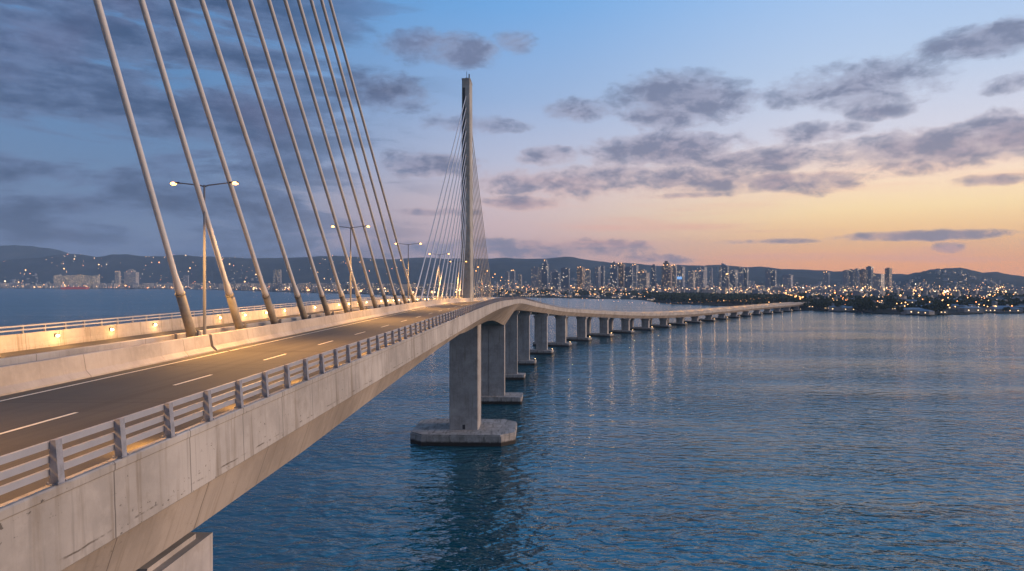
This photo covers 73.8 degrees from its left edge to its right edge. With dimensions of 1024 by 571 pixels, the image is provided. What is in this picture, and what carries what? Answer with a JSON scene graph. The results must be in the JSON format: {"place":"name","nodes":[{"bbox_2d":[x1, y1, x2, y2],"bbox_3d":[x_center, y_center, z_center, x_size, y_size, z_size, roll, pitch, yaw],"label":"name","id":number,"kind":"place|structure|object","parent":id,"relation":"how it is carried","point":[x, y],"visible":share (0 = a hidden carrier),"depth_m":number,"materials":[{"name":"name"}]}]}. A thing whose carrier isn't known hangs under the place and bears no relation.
{"place":"outdoors","nodes":[
{"label":"outdoors","id":0,"kind":"place"},
{"bbox_2d":[0,245,69,260],"bbox_3d":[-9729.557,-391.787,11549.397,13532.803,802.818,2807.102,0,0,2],"label":"mountain","id":1,"kind":"structure","parent":0,"point":[9,252],"depth_m":11393.89,"materials":[{"name":"blue"}]},
{"bbox_2d":[0,304,383,357],"bbox_3d":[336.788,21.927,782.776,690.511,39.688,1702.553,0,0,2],"label":"road","id":2,"kind":"structure","parent":0,"point":[44,349],"depth_m":65.86,"materials":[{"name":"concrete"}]},
{"bbox_2d":[0,334,174,365],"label":"median barrier","id":3,"kind":"object","parent":2,"relation":"on","point":[46,355],"visible":0.45,"depth_m":43.44,"materials":[{"name":"concrete"}]},
{"bbox_2d":[174,311,336,338],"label":"median barrier","id":4,"kind":"object","parent":2,"relation":"on","point":[212,331],"visible":0.31,"depth_m":68.77,"materials":[{"name":"concrete"}]},
{"bbox_2d":[337,303,399,313],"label":"median barrier","id":5,"kind":"object","parent":2,"relation":"on","point":[356,309],"visible":0.26,"depth_m":110.44,"materials":[{"name":"concrete"}]},
{"bbox_2d":[0,300,793,503],"bbox_3d":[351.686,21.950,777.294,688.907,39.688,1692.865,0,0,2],"label":"road","id":6,"kind":"structure","parent":0,"point":[98,402],"depth_m":35.09,"materials":[{"name":"asphalt"}]},
{"bbox_2d":[0,335,213,395],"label":"median barrier","id":7,"kind":"object","parent":6,"relation":"on","point":[21,377],"visible":1,"depth_m":40.21,"materials":[{"name":"concrete"}]},
{"bbox_2d":[0,302,471,433],"bbox_3d":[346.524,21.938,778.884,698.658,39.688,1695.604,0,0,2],"label":"road marking","id":8,"kind":"object","parent":6,"relation":"on","point":[153,367],"visible":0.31,"depth_m":38.66,"materials":[{"name":"paint"}]},
{"bbox_2d":[208,311,359,350],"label":"median barrier","id":9,"kind":"object","parent":6,"relation":"on","point":[229,339],"visible":0.98,"depth_m":67.54,"materials":[{"name":"concrete"}]},
{"bbox_2d":[357,303,414,320],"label":"median barrier","id":10,"kind":"object","parent":6,"relation":"on","point":[372,313],"visible":0.98,"depth_m":114.20,"materials":[{"name":"concrete"}]},
{"bbox_2d":[413,299,444,308],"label":"median barrier","id":11,"kind":"object","parent":6,"relation":"on","point":[422,304],"visible":0.95,"depth_m":159.27,"materials":[{"name":"concrete"}]},
{"bbox_2d":[443,298,462,303],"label":"median barrier","id":12,"kind":"object","parent":6,"relation":"on","point":[452,300],"visible":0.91,"depth_m":204.63,"materials":[{"name":"concrete"}]},
{"bbox_2d":[484,297,800,312],"bbox_3d":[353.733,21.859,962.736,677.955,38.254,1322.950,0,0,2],"label":"median barrier","id":13,"kind":"object","parent":6,"relation":"on","point":[487,298],"visible":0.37,"depth_m":1062.09,"materials":[{"name":"concrete"}]},
{"bbox_2d":[0,288,1023,570],"bbox_3d":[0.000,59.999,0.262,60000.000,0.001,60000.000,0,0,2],"label":"water","id":14,"kind":"structure","parent":0,"point":[810,440],"depth_m":232.68,"materials":[{"name":"liquid"}]},
{"bbox_2d":[61,282,88,288],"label":"cargo ship","id":15,"kind":"object","parent":14,"relation":"on","point":[64,287],"visible":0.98,"depth_m":6165.26,"materials":[{"name":"white paint"}]},
{"bbox_2d":[136,532,212,570],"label":"pier","id":16,"kind":"structure","parent":14,"relation":"in","point":[191,551],"depth_m":26.48,"materials":[{"name":"concrete"}]},
{"bbox_2d":[410,324,516,446],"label":"pier","id":17,"kind":"structure","parent":14,"relation":"in","point":[464,424],"depth_m":259.12,"materials":[{"name":"concrete"}]},
{"bbox_2d":[481,325,522,404],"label":"pier","id":18,"kind":"structure","parent":14,"relation":"in","point":[493,364],"depth_m":340.62,"materials":[{"name":"concrete"}]},
{"bbox_2d":[505,310,525,379],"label":"pier","id":19,"kind":"structure","parent":14,"relation":"in","point":[511,349],"depth_m":423.47,"materials":[{"name":"concrete"}]},
{"bbox_2d":[0,297,803,570],"bbox_3d":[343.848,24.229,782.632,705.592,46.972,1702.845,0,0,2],"label":"bridge deck","id":20,"kind":"structure","parent":19,"relation":"on","point":[138,508],"depth_m":24.49,"materials":[{"name":"concrete"}]},
{"bbox_2d":[93,0,200,337],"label":"stay cable","id":21,"kind":"object","parent":20,"relation":"attached to","point":[186,315],"visible":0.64,"depth_m":48.34,"materials":[{"name":"metal"}]},
{"bbox_2d":[138,0,247,329],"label":"stay cable","id":22,"kind":"object","parent":20,"relation":"attached to","point":[233,308],"visible":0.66,"depth_m":54.44,"materials":[{"name":"metal"}]},
{"bbox_2d":[170,182,238,334],"bbox_3d":[-25.562,-1.762,56.730,5.800,13.708,0.560,0,0,2],"label":"street lamp","id":23,"kind":"object","parent":20,"relation":"on","point":[204,265],"visible":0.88,"depth_m":56.64,"materials":[{"name":"metal"}]},
{"bbox_2d":[169,0,281,323],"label":"stay cable","id":24,"kind":"object","parent":20,"relation":"attached to","point":[264,290],"visible":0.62,"depth_m":59.90,"materials":[{"name":"metal"}]},
{"bbox_2d":[199,0,310,319],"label":"stay cable","id":25,"kind":"object","parent":20,"relation":"attached to","point":[300,304],"visible":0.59,"depth_m":65.89,"materials":[{"name":"metal"}]},
{"bbox_2d":[226,0,333,315],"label":"stay cable","id":26,"kind":"object","parent":20,"relation":"attached to","point":[326,309],"visible":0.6,"depth_m":72.05,"materials":[{"name":"metal"}]},
{"bbox_2d":[248,0,351,312],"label":"stay cable","id":27,"kind":"object","parent":20,"relation":"attached to","point":[290,130],"visible":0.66,"depth_m":77.76,"materials":[{"name":"metal"}]},
{"bbox_2d":[267,0,366,310],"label":"stay cable","id":28,"kind":"object","parent":20,"relation":"attached to","point":[288,65],"visible":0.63,"depth_m":83.53,"materials":[{"name":"metal"}]},
{"bbox_2d":[283,0,379,307],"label":"stay cable","id":29,"kind":"object","parent":20,"relation":"attached to","point":[372,296],"visible":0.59,"depth_m":89.24,"materials":[{"name":"metal"}]},
{"bbox_2d":[297,0,390,306],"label":"stay cable","id":30,"kind":"object","parent":20,"relation":"attached to","point":[385,300],"visible":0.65,"depth_m":94.60,"materials":[{"name":"metal"}]},
{"bbox_2d":[331,225,369,309],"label":"street lamp","id":31,"kind":"object","parent":20,"relation":"on","point":[350,262],"visible":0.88,"depth_m":100.19,"materials":[{"name":"metal"}]},
{"bbox_2d":[309,0,401,304],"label":"stay cable","id":32,"kind":"object","parent":20,"relation":"attached to","point":[347,128],"visible":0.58,"depth_m":100.17,"materials":[{"name":"metal"}]},
{"bbox_2d":[320,0,408,303],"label":"stay cable","id":33,"kind":"object","parent":20,"relation":"attached to","point":[355,122],"visible":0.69,"depth_m":105.23,"materials":[{"name":"metal"}]},
{"bbox_2d":[328,0,416,302],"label":"stay cable","id":34,"kind":"object","parent":20,"relation":"attached to","point":[360,111],"visible":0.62,"depth_m":109.74,"materials":[{"name":"metal"}]},
{"bbox_2d":[0,296,784,335],"bbox_3d":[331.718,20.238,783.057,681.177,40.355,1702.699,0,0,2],"label":"guard railing","id":35,"kind":"object","parent":20,"relation":"on","point":[117,321],"visible":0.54,"depth_m":72.66,"materials":[{"name":"metal"}]},
{"bbox_2d":[0,297,802,494],"bbox_3d":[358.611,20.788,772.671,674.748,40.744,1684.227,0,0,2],"label":"guard railing","id":36,"kind":"object","parent":20,"relation":"on","point":[58,466],"visible":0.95,"depth_m":21.50,"materials":[{"name":"metal"}]},
{"bbox_2d":[414,96,465,298],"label":"stay cable","id":37,"kind":"object","parent":20,"relation":"attached to","point":[438,205],"visible":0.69,"depth_m":183.99,"materials":[{"name":"metal"}]},
{"bbox_2d":[419,108,465,301],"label":"stay cable","id":38,"kind":"object","parent":20,"relation":"attached to","point":[441,213],"visible":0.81,"depth_m":189.59,"materials":[{"name":"metal"}]},
{"bbox_2d":[426,119,465,300],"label":"stay cable","id":39,"kind":"object","parent":20,"relation":"attached to","point":[444,217],"visible":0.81,"depth_m":196.78,"materials":[{"name":"metal"}]},
{"bbox_2d":[431,131,465,299],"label":"stay cable","id":40,"kind":"object","parent":20,"relation":"attached to","point":[447,222],"visible":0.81,"depth_m":203.57,"materials":[{"name":"metal"}]},
{"bbox_2d":[436,143,465,299],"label":"stay cable","id":41,"kind":"object","parent":20,"relation":"attached to","point":[450,224],"visible":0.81,"depth_m":211.52,"materials":[{"name":"metal"}]},
{"bbox_2d":[441,154,465,298],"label":"stay cable","id":42,"kind":"object","parent":20,"relation":"attached to","point":[452,232],"visible":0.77,"depth_m":215.73,"materials":[{"name":"metal"}]},
{"bbox_2d":[445,166,465,298],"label":"stay cable","id":43,"kind":"object","parent":20,"relation":"attached to","point":[455,236],"visible":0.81,"depth_m":222.16,"materials":[{"name":"metal"}]},
{"bbox_2d":[449,177,465,298],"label":"stay cable","id":44,"kind":"object","parent":20,"relation":"attached to","point":[457,240],"visible":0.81,"depth_m":228.21,"materials":[{"name":"metal"}]},
{"bbox_2d":[452,189,465,297],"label":"stay cable","id":45,"kind":"object","parent":20,"relation":"attached to","point":[459,245],"visible":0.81,"depth_m":233.57,"materials":[{"name":"metal"}]},
{"bbox_2d":[456,201,465,297],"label":"stay cable","id":46,"kind":"object","parent":20,"relation":"attached to","point":[461,248],"visible":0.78,"depth_m":239.78,"materials":[{"name":"metal"}]},
{"bbox_2d":[459,213,465,297],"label":"stay cable","id":47,"kind":"object","parent":20,"relation":"attached to","point":[462,256],"visible":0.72,"depth_m":243.33,"materials":[{"name":"metal"}]},
{"bbox_2d":[461,72,472,301],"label":"pylon","id":48,"kind":"object","parent":20,"relation":"on","point":[467,279],"visible":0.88,"depth_m":254.62,"materials":[{"name":"concrete"}]},
{"bbox_2d":[473,199,484,296],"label":"stay cable","id":49,"kind":"object","parent":20,"relation":"attached to","point":[478,246],"visible":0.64,"depth_m":302.67,"materials":[{"name":"metal"}]},
{"bbox_2d":[473,187,486,296],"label":"stay cable","id":50,"kind":"object","parent":20,"relation":"attached to","point":[479,239],"visible":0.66,"depth_m":305.95,"materials":[{"name":"metal"}]},
{"bbox_2d":[473,175,487,296],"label":"stay cable","id":51,"kind":"object","parent":20,"relation":"attached to","point":[480,234],"visible":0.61,"depth_m":309.70,"materials":[{"name":"metal"}]},
{"bbox_2d":[473,164,489,296],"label":"stay cable","id":52,"kind":"object","parent":20,"relation":"attached to","point":[480,226],"visible":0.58,"depth_m":310.33,"materials":[{"name":"metal"}]},
{"bbox_2d":[473,153,490,296],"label":"stay cable","id":53,"kind":"object","parent":20,"relation":"attached to","point":[481,221],"visible":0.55,"depth_m":314.59,"materials":[{"name":"metal"}]},
{"bbox_2d":[472,133,492,296],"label":"stay cable","id":54,"kind":"object","parent":20,"relation":"attached to","point":[481,210],"visible":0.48,"depth_m":314.39,"materials":[{"name":"metal"}]},
{"bbox_2d":[518,312,536,364],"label":"pier","id":55,"kind":"structure","parent":14,"relation":"in","point":[524,338],"depth_m":497.80,"materials":[{"name":"concrete"}]},
{"bbox_2d":[530,313,553,354],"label":"pier","id":56,"kind":"structure","parent":14,"relation":"in","point":[541,333],"depth_m":572.90,"materials":[{"name":"concrete"}]},
{"bbox_2d":[533,315,571,346],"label":"pier","id":57,"kind":"structure","parent":14,"relation":"in","point":[560,331],"depth_m":642.08,"materials":[{"name":"concrete"}]},
{"bbox_2d":[566,316,591,340],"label":"pier","id":58,"kind":"structure","parent":14,"relation":"in","point":[581,328],"depth_m":703.09,"materials":[{"name":"concrete"}]},
{"bbox_2d":[587,317,613,336],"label":"pier","id":59,"kind":"structure","parent":14,"relation":"in","point":[604,327],"depth_m":756.83,"materials":[{"name":"concrete"}]},
{"bbox_2d":[609,318,633,333],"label":"pier","id":60,"kind":"structure","parent":14,"relation":"in","point":[625,325],"depth_m":809.07,"materials":[{"name":"concrete"}]},
{"bbox_2d":[625,318,653,330],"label":"pier","id":61,"kind":"structure","parent":14,"relation":"in","point":[645,324],"depth_m":861.62,"materials":[{"name":"concrete"}]},
{"bbox_2d":[644,318,671,327],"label":"pier","id":62,"kind":"structure","parent":14,"relation":"in","point":[663,322],"depth_m":912.21,"materials":[{"name":"concrete"}]},
{"bbox_2d":[667,317,686,324],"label":"pier","id":63,"kind":"structure","parent":14,"relation":"in","point":[679,321],"depth_m":963.88,"materials":[{"name":"concrete"}]},
{"bbox_2d":[678,316,701,322],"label":"pier","id":64,"kind":"structure","parent":14,"relation":"in","point":[694,319],"depth_m":1014.97,"materials":[{"name":"concrete"}]},
{"bbox_2d":[0,254,1023,315],"bbox_3d":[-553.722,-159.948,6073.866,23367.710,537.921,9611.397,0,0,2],"label":"hills","id":65,"kind":"structure","parent":0,"point":[46,269],"depth_m":8008.10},
{"bbox_2d":[61,275,68,286],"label":"tower block","id":66,"kind":"structure","parent":65,"relation":"on","point":[65,279],"depth_m":6973.81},
{"bbox_2d":[83,275,91,286],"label":"tower block","id":67,"kind":"structure","parent":65,"relation":"on","point":[87,279],"depth_m":6978.32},
{"bbox_2d":[115,271,121,286],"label":"tower block","id":68,"kind":"structure","parent":65,"relation":"on","point":[118,278],"depth_m":6981.45,"materials":[{"name":"white"}]},
{"bbox_2d":[122,269,138,285],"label":"tower block","id":69,"kind":"structure","parent":65,"relation":"on","point":[131,276],"depth_m":7058.99,"materials":[{"name":"white"}]},
{"bbox_2d":[4,254,1009,295],"bbox_3d":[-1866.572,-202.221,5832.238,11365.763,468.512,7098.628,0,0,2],"label":"town lights","id":70,"kind":"object","parent":65,"relation":"on","point":[595,289],"visible":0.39,"depth_m":3625.58,"materials":[{"name":"white"}]},
{"bbox_2d":[505,271,509,291],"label":"tower block","id":71,"kind":"structure","parent":65,"relation":"on","point":[506,282],"depth_m":3592.80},
{"bbox_2d":[0,269,1023,298],"bbox_3d":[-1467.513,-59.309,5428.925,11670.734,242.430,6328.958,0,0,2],"label":"town houses","id":72,"kind":"structure","parent":65,"relation":"on","point":[819,289],"depth_m":3835.07,"materials":[{"name":"concrete"}]},
{"bbox_2d":[510,270,515,290],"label":"tower block","id":73,"kind":"structure","parent":65,"relation":"on","point":[512,280],"depth_m":3690.57,"materials":[{"name":"white"}]},
{"bbox_2d":[529,266,539,289],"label":"tower block","id":74,"kind":"structure","parent":65,"relation":"on","point":[534,277],"depth_m":3884.90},
{"bbox_2d":[540,260,549,289],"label":"tower block","id":75,"kind":"structure","parent":65,"relation":"on","point":[545,274],"depth_m":3886.04,"materials":[{"name":"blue glass"}]},
{"bbox_2d":[550,272,561,290],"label":"tower block","id":76,"kind":"structure","parent":65,"relation":"on","point":[556,280],"depth_m":3687.34,"materials":[{"name":"blue glass"}]},
{"bbox_2d":[561,267,571,289],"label":"tower block","id":77,"kind":"structure","parent":65,"relation":"on","point":[565,278],"depth_m":3785.32,"materials":[{"name":"blue glass"}]},
{"bbox_2d":[575,266,584,289],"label":"tower block","id":78,"kind":"structure","parent":65,"relation":"on","point":[580,277],"depth_m":4087.65,"materials":[{"name":"white"}]},
{"bbox_2d":[584,269,591,289],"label":"tower block","id":79,"kind":"structure","parent":65,"relation":"on","point":[587,278],"depth_m":3992.52,"materials":[{"name":"white"}]},
{"bbox_2d":[593,266,601,289],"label":"tower block","id":80,"kind":"structure","parent":65,"relation":"on","point":[597,277],"depth_m":4190.34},
{"bbox_2d":[600,265,605,289],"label":"tower block","id":81,"kind":"structure","parent":65,"relation":"on","point":[602,276],"depth_m":4286.98,"materials":[{"name":"blue glass"}]},
{"bbox_2d":[608,262,617,290],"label":"tower block","id":82,"kind":"structure","parent":65,"relation":"on","point":[613,276],"depth_m":3883.12,"materials":[{"name":"blue glass"}]},
{"bbox_2d":[617,263,624,287],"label":"tower block","id":83,"kind":"structure","parent":65,"relation":"on","point":[621,266],"depth_m":3982.74,"materials":[{"name":"white"}]},
{"bbox_2d":[624,266,633,291],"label":"tower block","id":84,"kind":"structure","parent":65,"relation":"on","point":[628,276],"depth_m":3786.94,"materials":[{"name":"blue glass"}]},
{"bbox_2d":[632,264,638,286],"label":"tower block","id":85,"kind":"structure","parent":65,"relation":"on","point":[635,269],"depth_m":4188.00,"materials":[{"name":"white"}]},
{"bbox_2d":[634,269,649,290],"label":"tower block","id":86,"kind":"structure","parent":65,"relation":"on","point":[643,278],"depth_m":3684.43,"materials":[{"name":"white"}]},
{"bbox_2d":[650,264,656,287],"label":"tower block","id":87,"kind":"structure","parent":65,"relation":"on","point":[653,275],"depth_m":4092.37,"materials":[{"name":"blue glass"}]},
{"bbox_2d":[659,261,673,290],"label":"tower block","id":88,"kind":"structure","parent":65,"relation":"on","point":[666,276],"depth_m":3879.41,"materials":[{"name":"white"}]},
{"bbox_2d":[672,265,676,289],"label":"tower block","id":89,"kind":"structure","parent":65,"relation":"on","point":[674,275],"depth_m":3940.92,"materials":[{"name":"white"}]},
{"bbox_2d":[677,266,684,288],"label":"tower block","id":90,"kind":"structure","parent":65,"relation":"on","point":[681,277],"depth_m":4082.56,"materials":[{"name":"white"}]},
{"bbox_2d":[688,270,695,288],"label":"tower block","id":91,"kind":"structure","parent":65,"relation":"on","point":[691,278],"depth_m":3791.34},
{"bbox_2d":[695,268,707,289],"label":"tower block","id":92,"kind":"structure","parent":65,"relation":"on","point":[700,277],"depth_m":4277.69,"materials":[{"name":"white"}]},
{"bbox_2d":[720,263,730,289],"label":"tower block","id":93,"kind":"structure","parent":65,"relation":"on","point":[724,269],"depth_m":3989.52,"materials":[{"name":"blue glass"}]},
{"bbox_2d":[730,269,738,288],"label":"tower block","id":94,"kind":"structure","parent":65,"relation":"on","point":[733,277],"depth_m":4089.25,"materials":[{"name":"blue glass"}]},
{"bbox_2d":[738,267,744,287],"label":"tower block","id":95,"kind":"structure","parent":65,"relation":"on","point":[741,276],"depth_m":4192.05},
{"bbox_2d":[744,267,748,289],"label":"tower block","id":96,"kind":"structure","parent":65,"relation":"on","point":[746,277],"depth_m":4191.76,"materials":[{"name":"grey glass"}]},
{"bbox_2d":[479,288,1023,306],"bbox_3d":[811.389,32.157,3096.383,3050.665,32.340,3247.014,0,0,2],"label":"woodland","id":97,"kind":"object","parent":65,"relation":"on","point":[975,300],"visible":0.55,"depth_m":2197.41,"materials":[{"name":"green plant"}]},
{"bbox_2d":[764,270,771,289],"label":"tower block","id":98,"kind":"structure","parent":65,"relation":"on","point":[767,279],"depth_m":3890.48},
{"bbox_2d":[770,269,776,288],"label":"tower block","id":99,"kind":"structure","parent":65,"relation":"on","point":[773,277],"depth_m":3889.58,"materials":[{"name":"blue glass"}]},
{"bbox_2d":[782,274,792,288],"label":"tower block","id":100,"kind":"structure","parent":65,"relation":"on","point":[787,280],"depth_m":4087.34,"materials":[{"name":"glass"}]},
{"bbox_2d":[823,272,829,286],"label":"tower block","id":101,"kind":"structure","parent":65,"relation":"on","point":[826,279],"depth_m":4288.48,"materials":[{"name":"white"}]},
{"bbox_2d":[842,270,849,287],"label":"tower block","id":102,"kind":"structure","parent":65,"relation":"on","point":[845,278],"depth_m":4288.17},
{"bbox_2d":[848,269,854,288],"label":"tower block","id":103,"kind":"structure","parent":65,"relation":"on","point":[851,278],"depth_m":4286.09,"materials":[{"name":"blue glass"}]},
{"bbox_2d":[854,268,859,288],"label":"tower block","id":104,"kind":"structure","parent":65,"relation":"on","point":[857,276],"depth_m":4290.20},
{"bbox_2d":[860,269,867,288],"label":"tower block","id":105,"kind":"structure","parent":65,"relation":"on","point":[863,277],"depth_m":4289.66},
{"bbox_2d":[866,266,872,288],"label":"tower block","id":106,"kind":"structure","parent":65,"relation":"on","point":[869,276],"depth_m":4287.99,"materials":[{"name":"grey glass"}]},
{"bbox_2d":[870,274,886,289],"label":"tower block","id":107,"kind":"structure","parent":65,"relation":"on","point":[878,280],"depth_m":3984.95,"materials":[{"name":"glass"}]},
{"bbox_2d":[884,268,892,287],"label":"tower block","id":108,"kind":"structure","parent":65,"relation":"on","point":[888,276],"depth_m":4289.82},
{"bbox_2d":[901,308,926,314],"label":"house","id":109,"kind":"structure","parent":65,"relation":"on","point":[908,311],"depth_m":1262.37,"materials":[{"name":"white"}]},
{"bbox_2d":[915,309,934,314],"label":"house","id":110,"kind":"structure","parent":65,"relation":"on","point":[926,312],"depth_m":1240.00,"materials":[{"name":"white"}]},
{"bbox_2d":[957,306,983,312],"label":"house","id":111,"kind":"structure","parent":65,"relation":"on","point":[971,309],"depth_m":1320.00,"materials":[{"name":"white"}]},
{"bbox_2d":[0,0,1023,275],"label":"sky","id":112,"kind":"structure","parent":0,"point":[830,135],"materials":[{"name":"blue"}]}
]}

